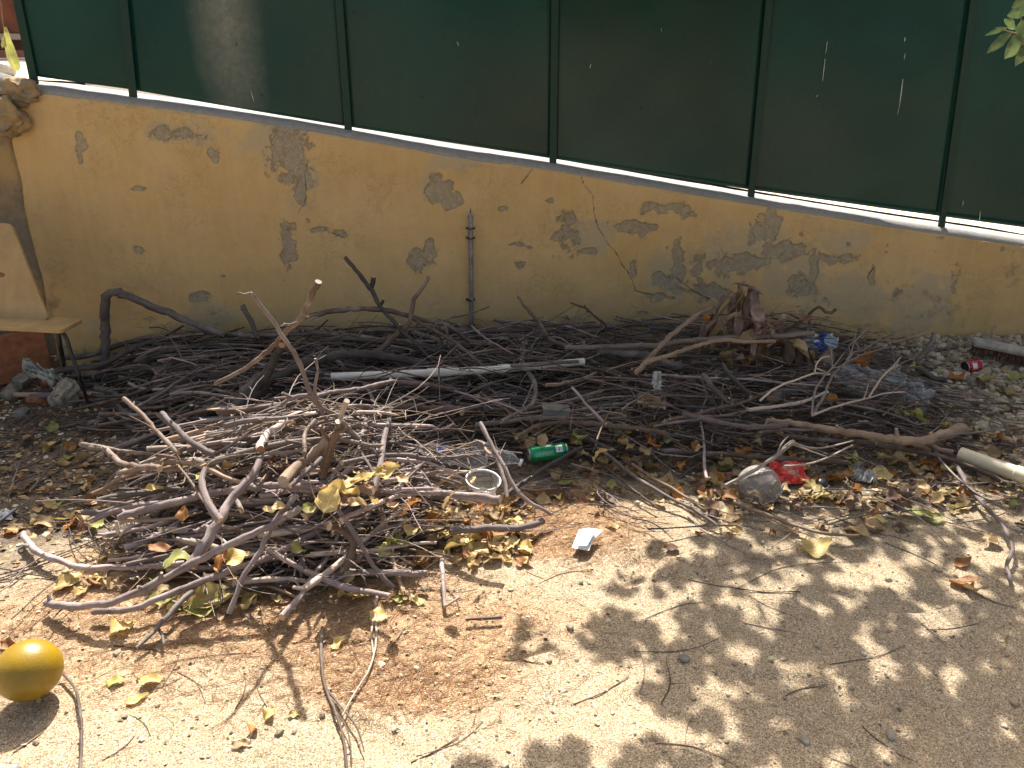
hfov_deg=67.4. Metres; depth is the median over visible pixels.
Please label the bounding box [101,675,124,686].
leaf
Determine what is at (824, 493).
leaf
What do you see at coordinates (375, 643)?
twig
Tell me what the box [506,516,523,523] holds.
leaf
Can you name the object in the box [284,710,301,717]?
leaf
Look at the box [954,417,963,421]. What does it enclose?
stone
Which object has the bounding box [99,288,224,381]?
branch
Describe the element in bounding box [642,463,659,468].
leaf
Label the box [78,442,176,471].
branch
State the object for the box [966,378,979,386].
stone
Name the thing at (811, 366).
stick
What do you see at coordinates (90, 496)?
leaf
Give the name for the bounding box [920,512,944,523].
leaf
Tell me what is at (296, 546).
leaf
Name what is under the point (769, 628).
twig
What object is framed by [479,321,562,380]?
stick
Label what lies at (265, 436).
branch
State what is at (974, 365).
drinks can
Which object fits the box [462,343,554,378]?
stick
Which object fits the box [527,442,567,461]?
drinks can
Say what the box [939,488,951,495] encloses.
leaf
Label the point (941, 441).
stick
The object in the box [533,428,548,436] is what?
leaf
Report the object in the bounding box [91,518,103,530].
leaf
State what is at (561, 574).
twig
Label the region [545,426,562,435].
leaf
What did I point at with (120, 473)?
stick
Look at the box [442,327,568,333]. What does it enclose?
stick
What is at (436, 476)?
stick
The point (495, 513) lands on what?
leaf
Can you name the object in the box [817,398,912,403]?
stick
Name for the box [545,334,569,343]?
stick
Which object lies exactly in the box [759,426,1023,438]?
stick
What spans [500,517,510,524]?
leaf
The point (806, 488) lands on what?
leaf
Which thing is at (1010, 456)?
stone
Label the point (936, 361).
stone
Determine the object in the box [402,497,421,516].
leaf
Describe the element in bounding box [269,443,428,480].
stick
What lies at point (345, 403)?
branch
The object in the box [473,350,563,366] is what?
stick
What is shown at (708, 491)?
leaf
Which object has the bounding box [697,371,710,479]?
stick
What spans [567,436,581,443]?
leaf
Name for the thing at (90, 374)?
stick
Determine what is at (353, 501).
leaf
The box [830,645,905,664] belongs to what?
twig
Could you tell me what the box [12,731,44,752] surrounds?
twig
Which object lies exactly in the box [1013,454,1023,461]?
leaf
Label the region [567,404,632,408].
stick
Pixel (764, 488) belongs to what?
leaf
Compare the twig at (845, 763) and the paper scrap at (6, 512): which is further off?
the paper scrap at (6, 512)
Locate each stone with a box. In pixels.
[0,63,16,75]
[0,382,20,400]
[11,373,33,389]
[12,407,29,417]
[25,396,47,404]
[40,380,57,387]
[47,377,80,408]
[566,623,573,629]
[678,654,689,662]
[798,734,809,745]
[885,576,892,581]
[885,729,895,740]
[930,360,940,365]
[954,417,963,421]
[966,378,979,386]
[986,406,997,411]
[994,382,1005,386]
[1008,454,1023,463]
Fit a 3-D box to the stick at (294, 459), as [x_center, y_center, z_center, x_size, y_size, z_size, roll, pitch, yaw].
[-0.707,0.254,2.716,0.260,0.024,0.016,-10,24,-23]
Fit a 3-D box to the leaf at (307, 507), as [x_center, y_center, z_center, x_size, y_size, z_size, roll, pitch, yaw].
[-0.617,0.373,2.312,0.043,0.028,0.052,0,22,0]
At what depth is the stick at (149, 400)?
3.48 m
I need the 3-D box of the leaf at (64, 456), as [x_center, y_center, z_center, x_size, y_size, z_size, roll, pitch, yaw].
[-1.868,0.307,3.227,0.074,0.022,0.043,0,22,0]
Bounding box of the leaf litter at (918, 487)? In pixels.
[0,361,1023,610]
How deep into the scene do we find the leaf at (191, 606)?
2.32 m
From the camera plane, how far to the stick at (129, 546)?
2.51 m
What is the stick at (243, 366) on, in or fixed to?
on the brushwood at (516, 400)
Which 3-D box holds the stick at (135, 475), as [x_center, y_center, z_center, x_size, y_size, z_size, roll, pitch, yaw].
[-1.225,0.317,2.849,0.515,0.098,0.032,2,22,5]
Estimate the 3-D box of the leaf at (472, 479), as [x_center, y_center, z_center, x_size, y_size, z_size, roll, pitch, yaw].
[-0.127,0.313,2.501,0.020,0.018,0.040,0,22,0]
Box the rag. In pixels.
[21,358,62,386]
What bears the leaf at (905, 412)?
on the brushwood at (516, 400)
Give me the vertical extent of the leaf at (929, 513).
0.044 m
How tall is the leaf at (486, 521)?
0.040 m
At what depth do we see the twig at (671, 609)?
2.34 m
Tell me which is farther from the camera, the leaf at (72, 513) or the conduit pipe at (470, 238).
the conduit pipe at (470, 238)
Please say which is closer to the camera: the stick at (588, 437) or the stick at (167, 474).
the stick at (167, 474)
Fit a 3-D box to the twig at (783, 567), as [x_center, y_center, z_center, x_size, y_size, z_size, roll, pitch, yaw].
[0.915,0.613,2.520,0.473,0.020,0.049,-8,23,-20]
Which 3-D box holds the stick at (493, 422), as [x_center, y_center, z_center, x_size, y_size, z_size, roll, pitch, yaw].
[0.577,0.086,3.300,1.489,0.157,0.268,-4,22,-9]
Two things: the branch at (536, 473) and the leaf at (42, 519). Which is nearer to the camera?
the leaf at (42, 519)
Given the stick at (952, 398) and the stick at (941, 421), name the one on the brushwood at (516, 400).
the stick at (941, 421)
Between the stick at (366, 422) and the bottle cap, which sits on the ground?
the bottle cap
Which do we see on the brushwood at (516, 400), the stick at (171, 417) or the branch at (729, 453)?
the branch at (729, 453)
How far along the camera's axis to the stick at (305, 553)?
2.47 m
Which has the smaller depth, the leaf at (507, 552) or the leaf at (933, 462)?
the leaf at (507, 552)
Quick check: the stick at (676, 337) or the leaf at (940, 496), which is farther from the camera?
the stick at (676, 337)
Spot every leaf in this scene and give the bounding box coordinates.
[0,638,14,649]
[3,485,17,492]
[4,522,28,530]
[30,514,55,527]
[42,439,59,453]
[47,571,83,593]
[50,458,74,465]
[53,578,71,591]
[54,509,75,518]
[58,454,77,458]
[62,442,76,453]
[72,521,93,532]
[75,462,98,467]
[77,494,98,505]
[81,575,100,583]
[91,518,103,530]
[95,489,107,496]
[96,550,123,560]
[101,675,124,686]
[105,617,134,638]
[106,552,120,563]
[113,545,124,551]
[120,580,138,590]
[120,692,148,705]
[125,598,137,605]
[135,672,163,682]
[138,591,176,605]
[141,483,163,490]
[142,541,171,551]
[149,584,170,594]
[159,548,189,572]
[171,598,220,616]
[175,505,188,524]
[181,582,235,607]
[214,549,231,572]
[215,457,240,469]
[216,575,246,599]
[217,614,223,621]
[221,547,250,565]
[228,738,250,748]
[239,590,261,609]
[239,612,253,618]
[247,723,257,735]
[262,706,274,723]
[263,501,286,512]
[265,455,280,464]
[275,458,289,469]
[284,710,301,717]
[287,540,305,553]
[298,502,315,512]
[314,484,340,518]
[319,478,359,494]
[329,635,344,650]
[330,590,366,597]
[338,496,348,507]
[339,567,356,582]
[343,472,375,487]
[347,497,366,505]
[359,469,375,483]
[363,483,373,488]
[364,468,387,480]
[369,496,379,502]
[370,604,386,622]
[376,462,400,479]
[377,539,390,557]
[385,497,398,511]
[386,533,409,545]
[396,473,408,482]
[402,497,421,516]
[403,521,419,537]
[411,555,429,566]
[412,500,426,509]
[412,545,428,568]
[421,507,432,513]
[423,512,441,529]
[427,506,458,514]
[429,549,446,560]
[442,487,461,509]
[442,534,478,544]
[444,538,466,549]
[453,546,461,553]
[454,549,480,557]
[467,533,477,540]
[470,476,475,484]
[470,540,490,555]
[474,502,487,512]
[478,518,496,524]
[481,555,492,562]
[483,511,497,519]
[486,531,504,540]
[487,541,505,555]
[491,535,512,550]
[498,547,509,560]
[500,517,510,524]
[503,557,513,561]
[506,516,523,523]
[510,544,523,554]
[515,434,527,441]
[521,556,532,566]
[524,437,535,451]
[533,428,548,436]
[534,488,549,495]
[537,434,547,447]
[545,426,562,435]
[556,477,572,482]
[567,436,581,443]
[572,427,587,441]
[574,461,592,468]
[586,493,595,500]
[588,477,599,486]
[590,485,596,494]
[592,448,611,462]
[592,463,600,467]
[607,519,619,528]
[608,462,619,469]
[612,431,631,442]
[620,465,644,477]
[622,438,635,448]
[636,394,660,403]
[639,446,651,455]
[642,433,658,438]
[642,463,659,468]
[643,459,654,469]
[643,487,651,495]
[648,436,660,448]
[657,471,673,486]
[663,435,672,443]
[663,543,680,549]
[691,440,700,448]
[692,484,705,490]
[695,443,703,451]
[696,471,725,477]
[697,489,711,501]
[706,466,718,477]
[709,472,722,484]
[715,461,732,470]
[716,488,740,499]
[718,457,733,467]
[730,468,750,481]
[732,447,752,452]
[748,472,764,484]
[751,459,769,465]
[761,485,768,494]
[761,492,775,505]
[797,475,816,489]
[797,484,812,495]
[798,537,831,557]
[804,484,836,498]
[816,476,843,480]
[825,393,837,405]
[829,470,855,479]
[835,491,844,497]
[840,452,852,459]
[840,524,870,537]
[842,450,858,460]
[845,463,866,470]
[850,357,868,369]
[860,518,884,529]
[863,348,877,365]
[868,465,893,480]
[868,496,885,501]
[869,508,878,519]
[871,453,896,461]
[884,451,913,464]
[888,498,914,513]
[893,404,920,417]
[894,504,933,517]
[903,452,917,455]
[908,463,923,474]
[915,403,927,425]
[915,458,939,468]
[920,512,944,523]
[926,464,938,473]
[926,488,943,503]
[933,471,952,479]
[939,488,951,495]
[940,464,954,470]
[943,575,978,583]
[949,371,964,379]
[949,493,977,506]
[953,556,971,566]
[956,486,974,498]
[958,582,987,588]
[982,532,1000,542]
[983,446,1005,457]
[995,366,1008,371]
[998,386,1021,400]
[1008,371,1023,380]
[1008,495,1021,507]
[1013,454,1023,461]
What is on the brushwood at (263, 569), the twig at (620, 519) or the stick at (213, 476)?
the stick at (213, 476)
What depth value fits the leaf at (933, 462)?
3.18 m
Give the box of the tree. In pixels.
[985,0,1023,65]
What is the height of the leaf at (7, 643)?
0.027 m
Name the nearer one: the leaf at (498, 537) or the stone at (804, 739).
the stone at (804, 739)
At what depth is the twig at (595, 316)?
3.98 m
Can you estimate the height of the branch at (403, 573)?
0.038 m
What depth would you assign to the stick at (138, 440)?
3.22 m
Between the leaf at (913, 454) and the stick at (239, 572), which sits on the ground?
the leaf at (913, 454)
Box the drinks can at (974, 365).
[959,359,983,372]
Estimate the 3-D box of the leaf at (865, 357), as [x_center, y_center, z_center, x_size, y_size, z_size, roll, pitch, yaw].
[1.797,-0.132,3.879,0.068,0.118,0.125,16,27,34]
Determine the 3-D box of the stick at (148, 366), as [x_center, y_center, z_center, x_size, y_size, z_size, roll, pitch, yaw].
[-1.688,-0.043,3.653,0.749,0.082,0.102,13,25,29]
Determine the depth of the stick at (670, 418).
3.35 m
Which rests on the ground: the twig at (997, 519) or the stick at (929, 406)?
the twig at (997, 519)
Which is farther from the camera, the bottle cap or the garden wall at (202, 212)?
the garden wall at (202, 212)
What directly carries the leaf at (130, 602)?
on the ground
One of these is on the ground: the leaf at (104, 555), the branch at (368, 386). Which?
the leaf at (104, 555)
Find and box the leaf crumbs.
[0,338,1023,767]
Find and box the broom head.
[968,337,1023,367]
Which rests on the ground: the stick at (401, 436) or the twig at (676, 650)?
the twig at (676, 650)
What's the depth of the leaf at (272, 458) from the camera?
2.60 m
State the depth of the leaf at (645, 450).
3.15 m
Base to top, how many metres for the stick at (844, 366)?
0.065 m
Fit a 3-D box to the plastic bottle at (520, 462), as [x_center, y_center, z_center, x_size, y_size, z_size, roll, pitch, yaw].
[-0.059,0.271,3.021,0.210,0.104,0.056,3,22,8]
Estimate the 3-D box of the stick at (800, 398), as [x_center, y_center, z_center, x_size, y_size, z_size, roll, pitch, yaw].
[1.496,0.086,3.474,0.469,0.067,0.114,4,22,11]
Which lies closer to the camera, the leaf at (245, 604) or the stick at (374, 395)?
the leaf at (245, 604)
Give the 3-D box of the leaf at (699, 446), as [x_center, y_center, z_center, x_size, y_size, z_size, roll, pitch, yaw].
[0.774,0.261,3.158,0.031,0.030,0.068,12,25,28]
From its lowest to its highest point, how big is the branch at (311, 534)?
0.202 m
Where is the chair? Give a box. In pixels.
[0,223,90,408]
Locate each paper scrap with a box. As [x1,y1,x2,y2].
[0,508,17,519]
[572,528,602,550]
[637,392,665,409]
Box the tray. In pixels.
[541,403,570,419]
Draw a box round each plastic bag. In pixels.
[830,368,918,390]
[893,378,935,412]
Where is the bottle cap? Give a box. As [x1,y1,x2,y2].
[817,478,828,487]
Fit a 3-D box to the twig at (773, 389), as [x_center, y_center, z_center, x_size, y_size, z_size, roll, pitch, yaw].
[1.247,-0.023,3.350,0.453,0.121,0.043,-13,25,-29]
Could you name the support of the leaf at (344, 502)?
on the brushwood at (309, 479)
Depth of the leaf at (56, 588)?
2.42 m
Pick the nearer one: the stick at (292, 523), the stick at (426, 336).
the stick at (292, 523)
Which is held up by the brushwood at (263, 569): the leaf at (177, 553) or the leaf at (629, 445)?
the leaf at (177, 553)
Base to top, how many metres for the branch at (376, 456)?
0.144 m
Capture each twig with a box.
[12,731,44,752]
[62,672,83,767]
[102,735,134,760]
[113,645,176,653]
[140,677,181,692]
[157,642,181,687]
[170,653,250,662]
[177,671,207,697]
[256,657,266,705]
[274,621,280,658]
[319,626,364,767]
[342,589,378,715]
[411,737,458,762]
[416,721,482,755]
[425,440,492,455]
[439,558,459,607]
[465,615,501,620]
[497,659,543,663]
[538,570,591,583]
[570,302,607,343]
[573,676,628,704]
[597,500,655,531]
[634,638,717,651]
[637,646,644,692]
[645,479,706,529]
[645,602,699,618]
[656,739,740,767]
[661,662,685,702]
[685,715,694,750]
[687,516,755,557]
[688,579,798,592]
[725,436,853,486]
[736,561,851,588]
[743,622,798,632]
[759,356,829,401]
[782,684,829,697]
[784,444,852,466]
[810,326,893,413]
[811,356,905,416]
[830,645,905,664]
[831,754,856,767]
[838,333,867,341]
[862,726,913,760]
[884,542,947,570]
[905,610,946,646]
[922,516,989,533]
[927,620,984,629]
[955,464,1014,588]
[974,592,1016,608]
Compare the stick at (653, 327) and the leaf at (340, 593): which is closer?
the leaf at (340, 593)
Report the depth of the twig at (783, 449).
2.93 m
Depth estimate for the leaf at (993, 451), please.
3.25 m
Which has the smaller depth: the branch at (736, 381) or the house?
the branch at (736, 381)
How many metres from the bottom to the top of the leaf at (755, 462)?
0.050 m
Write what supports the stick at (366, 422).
on the brushwood at (263, 569)
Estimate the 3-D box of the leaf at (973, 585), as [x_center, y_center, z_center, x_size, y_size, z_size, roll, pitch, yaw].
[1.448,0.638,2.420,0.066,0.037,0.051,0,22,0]
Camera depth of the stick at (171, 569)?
2.46 m
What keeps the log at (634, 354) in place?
on the brushwood at (516, 400)
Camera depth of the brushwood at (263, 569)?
2.58 m
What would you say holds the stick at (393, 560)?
on the leaf litter at (918, 487)
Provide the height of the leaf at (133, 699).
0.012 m
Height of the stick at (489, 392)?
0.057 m
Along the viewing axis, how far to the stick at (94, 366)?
3.89 m
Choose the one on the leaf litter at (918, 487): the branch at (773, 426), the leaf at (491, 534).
the leaf at (491, 534)
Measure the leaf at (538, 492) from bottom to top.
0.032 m
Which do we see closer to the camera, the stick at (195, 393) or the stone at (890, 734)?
the stone at (890, 734)
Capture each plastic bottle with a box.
[420,443,487,469]
[471,439,522,466]
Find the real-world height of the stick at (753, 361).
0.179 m
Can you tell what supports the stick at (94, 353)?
on the brushwood at (516, 400)
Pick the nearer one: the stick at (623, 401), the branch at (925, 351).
the stick at (623, 401)
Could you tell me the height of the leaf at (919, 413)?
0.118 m
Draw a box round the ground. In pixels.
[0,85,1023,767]
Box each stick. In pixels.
[12,392,171,409]
[29,363,222,399]
[51,339,242,369]
[54,325,290,373]
[55,358,135,380]
[65,369,246,412]
[77,476,219,515]
[87,485,226,523]
[90,368,141,390]
[90,375,318,397]
[91,475,189,504]
[92,438,205,495]
[93,384,169,452]
[94,361,295,456]
[98,408,179,495]
[102,364,198,386]
[105,488,218,504]
[106,404,311,428]
[110,465,173,528]
[114,487,198,536]
[115,433,230,475]
[116,401,215,425]
[118,534,241,542]
[120,319,425,360]
[121,333,202,341]
[122,458,249,486]
[124,503,202,550]
[125,542,223,566]
[127,459,245,478]
[132,546,193,563]
[136,352,198,358]
[136,363,228,407]
[139,456,154,460]
[140,546,225,566]
[143,451,222,478]
[146,421,305,451]
[146,470,198,477]
[149,412,292,433]
[150,370,234,403]
[150,383,233,432]
[154,370,271,389]
[159,445,253,486]
[160,398,306,442]
[161,348,336,363]
[166,525,233,534]
[166,559,247,571]
[170,351,245,368]
[170,391,282,410]
[172,512,363,546]
[176,537,266,557]
[178,527,304,542]
[182,362,290,381]
[183,326,427,337]
[184,401,281,430]
[187,441,245,452]
[187,457,243,512]
[191,407,282,438]
[191,417,309,463]
[196,471,274,496]
[198,422,262,438]
[200,436,384,466]
[202,421,269,446]
[205,364,294,367]
[205,431,295,485]
[207,399,311,414]
[208,511,348,547]
[210,528,365,576]
[213,508,341,542]
[217,336,259,341]
[218,363,381,386]
[220,362,387,386]
[220,524,364,559]
[221,335,329,367]
[222,409,306,428]
[227,570,328,585]
[233,380,306,391]
[234,484,357,504]
[240,429,297,439]
[240,455,375,469]
[242,524,329,530]
[244,544,306,558]
[247,542,390,598]
[255,463,320,491]
[258,431,331,483]
[258,461,436,498]
[258,520,333,538]
[266,342,438,362]
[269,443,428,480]
[274,548,341,563]
[278,434,365,450]
[278,449,347,461]
[279,507,343,620]
[285,520,295,575]
[288,381,371,401]
[291,408,404,423]
[291,416,426,435]
[292,479,415,590]
[293,478,377,505]
[294,377,391,402]
[295,373,507,394]
[296,325,491,365]
[298,423,453,435]
[302,427,381,519]
[303,415,372,434]
[304,541,436,557]
[310,431,393,445]
[311,493,392,499]
[313,471,460,483]
[314,432,404,439]
[320,421,376,484]
[326,358,510,382]
[326,430,355,484]
[331,509,391,536]
[332,325,424,330]
[333,425,460,467]
[334,368,423,389]
[334,445,459,505]
[335,359,377,431]
[341,444,393,447]
[344,407,398,415]
[354,467,466,475]
[361,411,391,494]
[361,449,422,498]
[364,441,385,494]
[368,332,427,336]
[370,432,414,438]
[376,498,408,594]
[383,335,504,363]
[384,349,631,368]
[394,475,454,518]
[395,379,488,398]
[408,328,470,385]
[427,349,620,369]
[437,319,580,345]
[439,400,616,451]
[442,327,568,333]
[457,326,679,339]
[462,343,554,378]
[467,376,543,385]
[473,340,563,357]
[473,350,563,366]
[474,391,612,443]
[475,359,582,374]
[475,383,802,426]
[477,324,633,394]
[477,337,619,376]
[477,371,546,393]
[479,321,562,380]
[489,318,615,326]
[496,329,538,422]
[506,341,603,347]
[509,390,603,411]
[512,332,599,343]
[525,383,620,401]
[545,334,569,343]
[566,324,680,340]
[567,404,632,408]
[573,331,728,340]
[575,384,634,415]
[585,341,733,352]
[585,352,670,364]
[616,316,775,328]
[634,391,764,451]
[643,321,707,324]
[643,365,823,386]
[649,324,808,347]
[656,336,804,360]
[662,367,917,424]
[673,328,696,339]
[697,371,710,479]
[714,368,819,380]
[716,327,835,373]
[726,323,805,386]
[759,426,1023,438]
[780,374,917,402]
[780,378,1019,484]
[781,402,1007,511]
[793,358,840,370]
[793,397,898,418]
[796,337,971,358]
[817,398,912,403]
[831,373,1023,405]
[840,333,858,368]
[840,405,992,426]
[849,338,915,347]
[870,415,1009,458]
[874,426,1023,446]
[894,404,1023,423]
[903,419,968,422]
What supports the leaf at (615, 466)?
on the ground
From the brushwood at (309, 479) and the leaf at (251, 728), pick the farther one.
the brushwood at (309, 479)
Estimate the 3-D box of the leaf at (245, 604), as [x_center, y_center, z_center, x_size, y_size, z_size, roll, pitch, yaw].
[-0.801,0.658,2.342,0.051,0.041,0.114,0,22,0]
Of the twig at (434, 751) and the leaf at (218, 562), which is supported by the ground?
the twig at (434, 751)
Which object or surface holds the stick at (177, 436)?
on the brushwood at (263, 569)
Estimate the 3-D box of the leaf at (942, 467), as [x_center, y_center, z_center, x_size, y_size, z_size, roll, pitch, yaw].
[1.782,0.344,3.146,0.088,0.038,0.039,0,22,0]
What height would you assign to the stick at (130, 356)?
0.127 m
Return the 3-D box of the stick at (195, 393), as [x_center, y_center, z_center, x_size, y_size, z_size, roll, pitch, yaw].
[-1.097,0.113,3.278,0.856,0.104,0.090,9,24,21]
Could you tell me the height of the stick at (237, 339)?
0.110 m
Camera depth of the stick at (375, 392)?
3.39 m
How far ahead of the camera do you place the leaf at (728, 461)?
3.17 m
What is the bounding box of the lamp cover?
[736,465,782,501]
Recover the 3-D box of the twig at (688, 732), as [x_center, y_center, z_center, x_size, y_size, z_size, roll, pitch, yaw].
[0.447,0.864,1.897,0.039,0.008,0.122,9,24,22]
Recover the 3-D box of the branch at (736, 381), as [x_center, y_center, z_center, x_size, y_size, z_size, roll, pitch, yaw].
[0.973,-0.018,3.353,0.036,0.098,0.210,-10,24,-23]
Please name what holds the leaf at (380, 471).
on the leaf
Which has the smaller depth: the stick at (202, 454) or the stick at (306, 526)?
the stick at (306, 526)
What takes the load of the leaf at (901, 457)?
on the ground
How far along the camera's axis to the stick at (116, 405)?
3.62 m
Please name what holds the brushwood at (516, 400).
on the ground
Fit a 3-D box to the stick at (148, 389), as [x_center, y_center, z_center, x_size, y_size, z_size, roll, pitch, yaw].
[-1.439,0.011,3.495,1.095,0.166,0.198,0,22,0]
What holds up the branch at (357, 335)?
on the brushwood at (516, 400)
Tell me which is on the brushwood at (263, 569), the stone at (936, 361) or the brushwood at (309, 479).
the brushwood at (309, 479)
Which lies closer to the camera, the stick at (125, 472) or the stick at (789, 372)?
the stick at (125, 472)
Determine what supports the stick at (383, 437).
on the brushwood at (309, 479)
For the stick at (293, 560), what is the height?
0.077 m
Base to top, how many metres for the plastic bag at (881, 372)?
0.094 m
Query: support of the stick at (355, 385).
on the brushwood at (516, 400)
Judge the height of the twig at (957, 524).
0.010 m
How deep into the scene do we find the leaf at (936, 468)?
3.14 m
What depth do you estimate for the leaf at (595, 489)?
2.96 m
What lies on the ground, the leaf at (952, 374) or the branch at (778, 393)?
the leaf at (952, 374)
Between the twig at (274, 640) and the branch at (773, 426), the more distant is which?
the branch at (773, 426)
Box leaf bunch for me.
[688,282,834,377]
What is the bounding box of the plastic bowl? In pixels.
[465,469,500,494]
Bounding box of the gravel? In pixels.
[813,333,1023,466]
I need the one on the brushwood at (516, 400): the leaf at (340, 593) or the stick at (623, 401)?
the stick at (623, 401)
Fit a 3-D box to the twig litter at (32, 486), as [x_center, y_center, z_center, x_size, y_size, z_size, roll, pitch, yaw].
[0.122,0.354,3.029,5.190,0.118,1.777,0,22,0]
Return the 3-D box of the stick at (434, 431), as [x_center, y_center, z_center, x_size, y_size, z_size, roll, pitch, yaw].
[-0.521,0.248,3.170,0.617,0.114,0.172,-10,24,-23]
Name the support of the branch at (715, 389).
on the brushwood at (838, 383)
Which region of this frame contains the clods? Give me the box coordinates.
[4,482,1022,767]
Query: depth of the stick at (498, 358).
3.84 m
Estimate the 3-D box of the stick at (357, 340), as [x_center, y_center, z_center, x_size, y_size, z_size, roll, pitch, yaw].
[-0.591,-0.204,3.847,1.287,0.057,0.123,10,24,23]
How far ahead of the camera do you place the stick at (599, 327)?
4.20 m
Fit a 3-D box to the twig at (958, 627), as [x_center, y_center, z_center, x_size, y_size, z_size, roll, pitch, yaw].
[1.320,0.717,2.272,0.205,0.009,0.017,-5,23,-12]
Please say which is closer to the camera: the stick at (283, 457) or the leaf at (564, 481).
the stick at (283, 457)
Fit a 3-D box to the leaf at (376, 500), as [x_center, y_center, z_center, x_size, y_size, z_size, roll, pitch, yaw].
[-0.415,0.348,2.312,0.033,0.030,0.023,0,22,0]
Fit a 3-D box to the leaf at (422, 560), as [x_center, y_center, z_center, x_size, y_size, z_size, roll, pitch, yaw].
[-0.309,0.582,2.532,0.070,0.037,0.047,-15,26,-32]
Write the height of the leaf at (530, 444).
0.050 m
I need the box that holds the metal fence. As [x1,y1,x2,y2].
[13,0,1023,227]
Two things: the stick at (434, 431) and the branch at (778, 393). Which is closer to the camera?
the stick at (434, 431)
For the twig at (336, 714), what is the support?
on the ground
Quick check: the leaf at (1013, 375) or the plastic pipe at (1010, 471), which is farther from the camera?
the leaf at (1013, 375)
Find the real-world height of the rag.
0.149 m
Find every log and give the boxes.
[211,342,284,430]
[277,432,339,486]
[597,349,684,371]
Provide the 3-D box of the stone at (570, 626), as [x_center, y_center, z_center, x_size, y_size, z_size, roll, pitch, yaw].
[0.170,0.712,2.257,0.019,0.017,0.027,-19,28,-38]
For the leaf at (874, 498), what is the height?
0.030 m
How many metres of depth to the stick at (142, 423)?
3.42 m
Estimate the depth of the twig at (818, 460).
2.97 m
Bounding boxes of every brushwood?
[36,342,516,623]
[42,306,1023,497]
[89,303,997,466]
[97,396,473,600]
[349,327,1009,479]
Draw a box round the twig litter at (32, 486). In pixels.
[0,395,1023,619]
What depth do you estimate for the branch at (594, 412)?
3.14 m
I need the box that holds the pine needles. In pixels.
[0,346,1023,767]
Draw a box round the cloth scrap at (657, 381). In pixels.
[651,371,662,392]
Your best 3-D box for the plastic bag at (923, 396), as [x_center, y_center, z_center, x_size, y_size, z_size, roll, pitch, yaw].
[1.869,0.055,3.578,0.182,0.139,0.138,8,23,19]
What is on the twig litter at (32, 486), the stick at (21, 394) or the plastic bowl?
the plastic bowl
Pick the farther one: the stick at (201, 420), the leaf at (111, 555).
the stick at (201, 420)
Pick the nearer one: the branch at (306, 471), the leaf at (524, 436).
the branch at (306, 471)
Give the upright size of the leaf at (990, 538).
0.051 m
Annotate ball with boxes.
[0,639,63,701]
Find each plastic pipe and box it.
[331,358,584,379]
[956,447,1023,484]
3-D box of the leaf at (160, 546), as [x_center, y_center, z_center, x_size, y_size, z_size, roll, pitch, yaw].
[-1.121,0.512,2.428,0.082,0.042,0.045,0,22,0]
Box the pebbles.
[0,469,1023,767]
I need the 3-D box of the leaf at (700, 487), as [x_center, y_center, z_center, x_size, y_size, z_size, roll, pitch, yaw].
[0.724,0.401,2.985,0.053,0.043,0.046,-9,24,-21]
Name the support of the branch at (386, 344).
on the brushwood at (516, 400)
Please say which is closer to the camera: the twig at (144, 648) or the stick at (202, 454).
the twig at (144, 648)
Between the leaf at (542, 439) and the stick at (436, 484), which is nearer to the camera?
the stick at (436, 484)
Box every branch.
[20,531,184,570]
[43,505,301,610]
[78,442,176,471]
[90,481,501,614]
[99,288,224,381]
[117,480,374,520]
[121,396,179,454]
[136,589,194,648]
[159,411,215,457]
[163,346,428,435]
[186,458,262,569]
[214,279,321,385]
[227,493,298,614]
[238,292,378,459]
[239,304,258,337]
[256,411,315,452]
[288,456,323,487]
[301,418,317,460]
[305,306,501,365]
[317,377,465,397]
[319,419,349,479]
[327,522,368,597]
[332,330,538,348]
[336,507,394,588]
[338,398,349,419]
[339,490,496,522]
[340,449,485,464]
[343,256,437,364]
[346,402,465,415]
[349,569,427,576]
[377,276,429,350]
[380,463,421,492]
[449,518,544,534]
[478,421,551,515]
[501,446,582,498]
[515,420,665,439]
[517,296,801,434]
[545,371,596,386]
[564,331,814,350]
[571,386,606,424]
[580,450,656,507]
[595,446,717,526]
[629,443,848,464]
[631,463,706,511]
[633,305,775,374]
[682,412,788,430]
[701,373,733,405]
[720,362,752,397]
[732,498,858,537]
[746,391,828,411]
[765,416,968,453]
[766,383,896,402]
[778,305,836,333]
[783,433,1008,484]
[915,332,936,361]
[915,367,946,382]
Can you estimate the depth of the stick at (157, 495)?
2.63 m
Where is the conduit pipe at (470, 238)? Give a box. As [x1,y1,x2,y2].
[466,209,474,326]
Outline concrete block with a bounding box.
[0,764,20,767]
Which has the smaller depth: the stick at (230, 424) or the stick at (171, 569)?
the stick at (171, 569)
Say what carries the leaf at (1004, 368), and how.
on the gravel
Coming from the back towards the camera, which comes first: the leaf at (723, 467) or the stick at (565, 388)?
the stick at (565, 388)
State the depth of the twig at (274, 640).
2.19 m
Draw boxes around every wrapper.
[764,457,809,483]
[803,333,838,354]
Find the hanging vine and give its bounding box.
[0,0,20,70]
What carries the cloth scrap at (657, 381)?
on the brushwood at (516, 400)
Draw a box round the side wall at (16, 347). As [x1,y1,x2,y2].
[0,76,59,385]
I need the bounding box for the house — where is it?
[0,0,84,84]
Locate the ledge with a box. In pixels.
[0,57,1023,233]
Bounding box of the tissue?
[851,468,876,482]
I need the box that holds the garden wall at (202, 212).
[0,72,1023,372]
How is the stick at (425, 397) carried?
on the brushwood at (516, 400)
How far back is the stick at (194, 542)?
2.44 m
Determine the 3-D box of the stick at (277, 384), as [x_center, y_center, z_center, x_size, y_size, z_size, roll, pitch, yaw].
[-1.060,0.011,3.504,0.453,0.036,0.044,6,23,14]
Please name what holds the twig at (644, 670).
on the ground
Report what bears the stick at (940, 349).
on the ground

